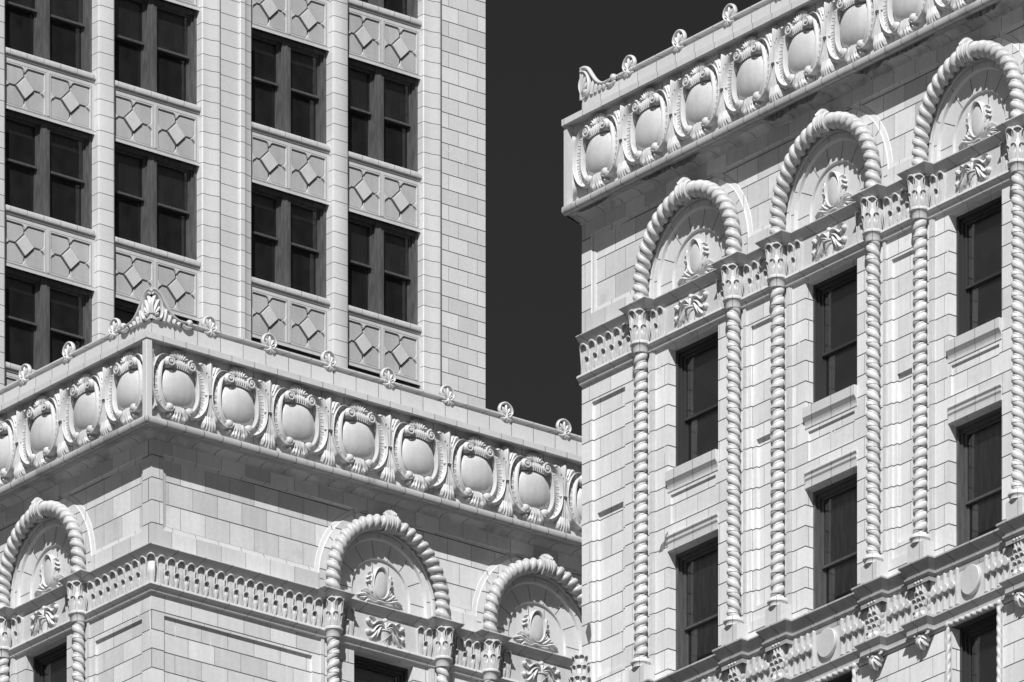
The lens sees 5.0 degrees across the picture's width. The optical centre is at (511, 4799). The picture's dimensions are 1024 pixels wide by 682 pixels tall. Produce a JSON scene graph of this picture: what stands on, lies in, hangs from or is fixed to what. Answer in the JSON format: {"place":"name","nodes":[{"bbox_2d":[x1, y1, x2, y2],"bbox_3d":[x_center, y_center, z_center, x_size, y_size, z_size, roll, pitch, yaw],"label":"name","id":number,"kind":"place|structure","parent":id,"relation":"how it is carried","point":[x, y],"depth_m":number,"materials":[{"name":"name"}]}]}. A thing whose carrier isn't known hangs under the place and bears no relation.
{"place":"outdoors","nodes":[
{"label":"outdoors","id":0,"kind":"place"},
{"bbox_2d":[0,0,484,407],"bbox_3d":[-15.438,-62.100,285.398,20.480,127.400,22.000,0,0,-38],"label":"office tower","id":1,"kind":"structure","parent":0,"point":[304,177],"depth_m":279.12,"materials":[{"name":"stone"}]},
{"bbox_2d":[5,0,91,72],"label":"window","id":2,"kind":"structure","parent":1,"relation":"in","point":[59,31],"depth_m":276.18,"materials":[{"name":"black glass"}]},
{"bbox_2d":[5,110,91,228],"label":"window","id":3,"kind":"structure","parent":1,"relation":"in","point":[48,166],"depth_m":276.18,"materials":[{"name":"black glass"}]},
{"bbox_2d":[5,267,91,369],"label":"window","id":4,"kind":"structure","parent":1,"relation":"in","point":[42,314],"depth_m":276.18,"materials":[{"name":"black glass"}]},
{"bbox_2d":[114,0,196,104],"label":"window","id":5,"kind":"structure","parent":1,"relation":"in","point":[155,41],"depth_m":277.94,"materials":[{"name":"black glass"}]},
{"bbox_2d":[114,142,196,259],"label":"window","id":6,"kind":"structure","parent":1,"relation":"in","point":[155,196],"depth_m":277.87,"materials":[{"name":"black glass"}]},
{"bbox_2d":[114,299,196,324],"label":"window","id":7,"kind":"structure","parent":1,"relation":"in","point":[124,311],"depth_m":276.99,"materials":[{"name":"black glass"}]},
{"bbox_2d":[251,338,320,360],"bbox_3d":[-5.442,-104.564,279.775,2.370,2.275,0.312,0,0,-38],"label":"window","id":8,"kind":"structure","parent":1,"relation":"in","point":[283,348],"depth_m":279.78,"materials":[{"name":"black glass"}]},
{"bbox_2d":[251,29,325,143],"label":"window","id":9,"kind":"structure","parent":1,"relation":"in","point":[288,77],"depth_m":280.39,"materials":[{"name":"black glass"}]},
{"bbox_2d":[251,183,325,297],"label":"window","id":10,"kind":"structure","parent":1,"relation":"in","point":[288,232],"depth_m":280.39,"materials":[{"name":"black glass"}]},
{"bbox_2d":[348,59,417,171],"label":"window","id":11,"kind":"structure","parent":1,"relation":"in","point":[383,104],"depth_m":281.97,"materials":[{"name":"black glass"}]},
{"bbox_2d":[348,213,417,324],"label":"window","id":12,"kind":"structure","parent":1,"relation":"in","point":[383,258],"depth_m":281.97,"materials":[{"name":"black glass"}]},
{"bbox_2d":[348,366,417,388],"bbox_3d":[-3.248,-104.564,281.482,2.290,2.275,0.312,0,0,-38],"label":"window","id":13,"kind":"structure","parent":1,"relation":"in","point":[351,368],"depth_m":281.28,"materials":[{"name":"black glass"}]},
{"bbox_2d":[359,0,417,18],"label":"window","id":14,"kind":"structure","parent":1,"relation":"in","point":[406,7],"depth_m":282.18,"materials":[{"name":"grey paint"}]},
{"bbox_2d":[0,287,581,681],"bbox_3d":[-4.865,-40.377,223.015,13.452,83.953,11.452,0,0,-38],"label":"corner building","id":15,"kind":"structure","parent":0,"point":[185,501],"depth_m":217.20,"materials":[{"name":"stone"}]},
{"bbox_2d":[33,642,66,681],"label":"window","id":16,"kind":"structure","parent":15,"relation":"in","point":[51,665],"depth_m":218.00,"materials":[{"name":"black glass"}]},
{"bbox_2d":[354,655,407,681],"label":"window","id":17,"kind":"structure","parent":15,"relation":"in","point":[365,669],"depth_m":218.53,"materials":[{"name":"black glass"}]},
{"bbox_2d":[485,0,761,435],"label":"sky","id":18,"kind":"structure","parent":0,"point":[535,50],"materials":[{"name":"black"}]},
{"bbox_2d":[561,0,1023,681],"bbox_3d":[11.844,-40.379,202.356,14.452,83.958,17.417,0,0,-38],"label":"arcaded building","id":19,"kind":"structure","parent":0,"point":[801,348],"depth_m":200.17,"materials":[{"name":"stone"}]},
{"bbox_2d":[676,331,717,466],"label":"window","id":20,"kind":"structure","parent":19,"relation":"in","point":[697,362],"depth_m":203.00,"materials":[{"name":"black glass"}]},
{"bbox_2d":[676,536,717,670],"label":"window","id":21,"kind":"structure","parent":19,"relation":"in","point":[697,566],"depth_m":203.05,"materials":[{"name":"black glass"}]},
{"bbox_2d":[813,265,856,402],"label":"window","id":22,"kind":"structure","parent":19,"relation":"in","point":[835,297],"depth_m":200.05,"materials":[{"name":"black glass"}]},
{"bbox_2d":[813,473,856,609],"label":"window","id":23,"kind":"structure","parent":19,"relation":"in","point":[835,504],"depth_m":200.09,"materials":[{"name":"black glass"}]},
{"bbox_2d":[840,676,851,681],"bbox_3d":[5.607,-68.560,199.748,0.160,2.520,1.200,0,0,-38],"label":"window","id":24,"kind":"structure","parent":19,"relation":"in","point":[849,679],"depth_m":199.51,"materials":[{"name":"black glass"}]},
{"bbox_2d":[960,614,996,681],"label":"window","id":25,"kind":"structure","parent":19,"relation":"in","point":[978,643],"depth_m":197.04,"materials":[{"name":"black glass"}]},
{"bbox_2d":[956,196,1001,336],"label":"window","id":26,"kind":"structure","parent":19,"relation":"in","point":[979,230],"depth_m":197.09,"materials":[{"name":"black glass"}]},
{"bbox_2d":[956,407,1001,546],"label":"window","id":27,"kind":"structure","parent":19,"relation":"in","point":[979,440],"depth_m":197.09,"materials":[{"name":"black glass"}]}
]}

